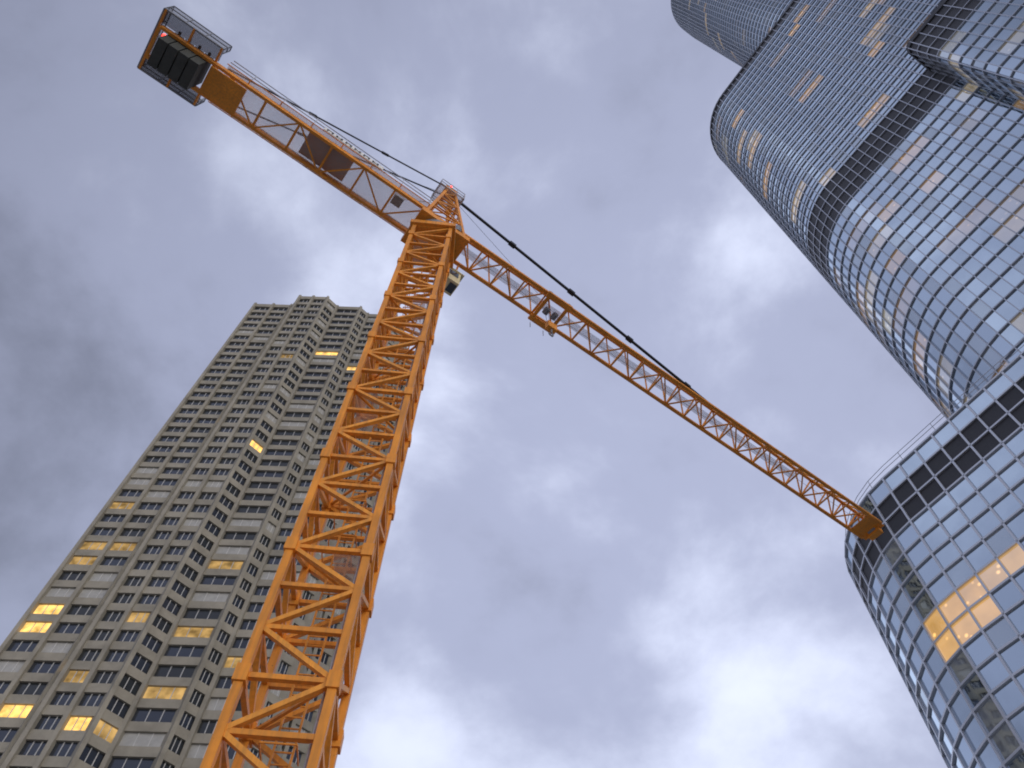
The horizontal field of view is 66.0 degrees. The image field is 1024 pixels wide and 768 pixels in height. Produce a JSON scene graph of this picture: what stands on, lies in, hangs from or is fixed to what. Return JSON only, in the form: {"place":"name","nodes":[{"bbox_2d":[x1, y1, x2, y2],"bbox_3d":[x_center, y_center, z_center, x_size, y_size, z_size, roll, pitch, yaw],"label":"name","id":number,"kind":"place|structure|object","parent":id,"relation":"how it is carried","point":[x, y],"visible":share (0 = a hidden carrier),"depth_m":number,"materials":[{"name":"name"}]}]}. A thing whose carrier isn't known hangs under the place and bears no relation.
{"place":"outdoors","nodes":[
{"label":"outdoors","id":0,"kind":"place"},
{"bbox_2d":[0,0,946,767],"label":"sky","id":1,"kind":"structure","parent":0,"point":[574,573],"materials":[{"name":"grey"}]},
{"label":"ground","id":2,"kind":"structure","parent":0,"visible":0},
{"bbox_2d":[0,295,412,767],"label":"high-rise building","id":3,"kind":"structure","parent":2,"relation":"on","point":[124,644],"depth_m":88.91,"materials":[{"name":"grey concrete"}]},
{"bbox_2d":[200,224,452,767],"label":"crane mast","id":4,"kind":"object","parent":2,"relation":"on","point":[324,739],"visible":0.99,"depth_m":21.71,"materials":[{"name":"orange metal"}]},
{"bbox_2d":[137,6,883,540],"bbox_3d":[3.645,-5.113,51.682,55.657,13.405,3.596,33,-65,-16],"label":"crane","id":5,"kind":"object","parent":4,"relation":"on","point":[173,58],"visible":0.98,"depth_m":45.02,"materials":[{"name":"orange metal"}]},
{"bbox_2d":[671,0,1023,767],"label":"glass skyscraper","id":6,"kind":"structure","parent":2,"relation":"on","point":[871,154],"depth_m":97.86,"materials":[{"name":"blue glass"}]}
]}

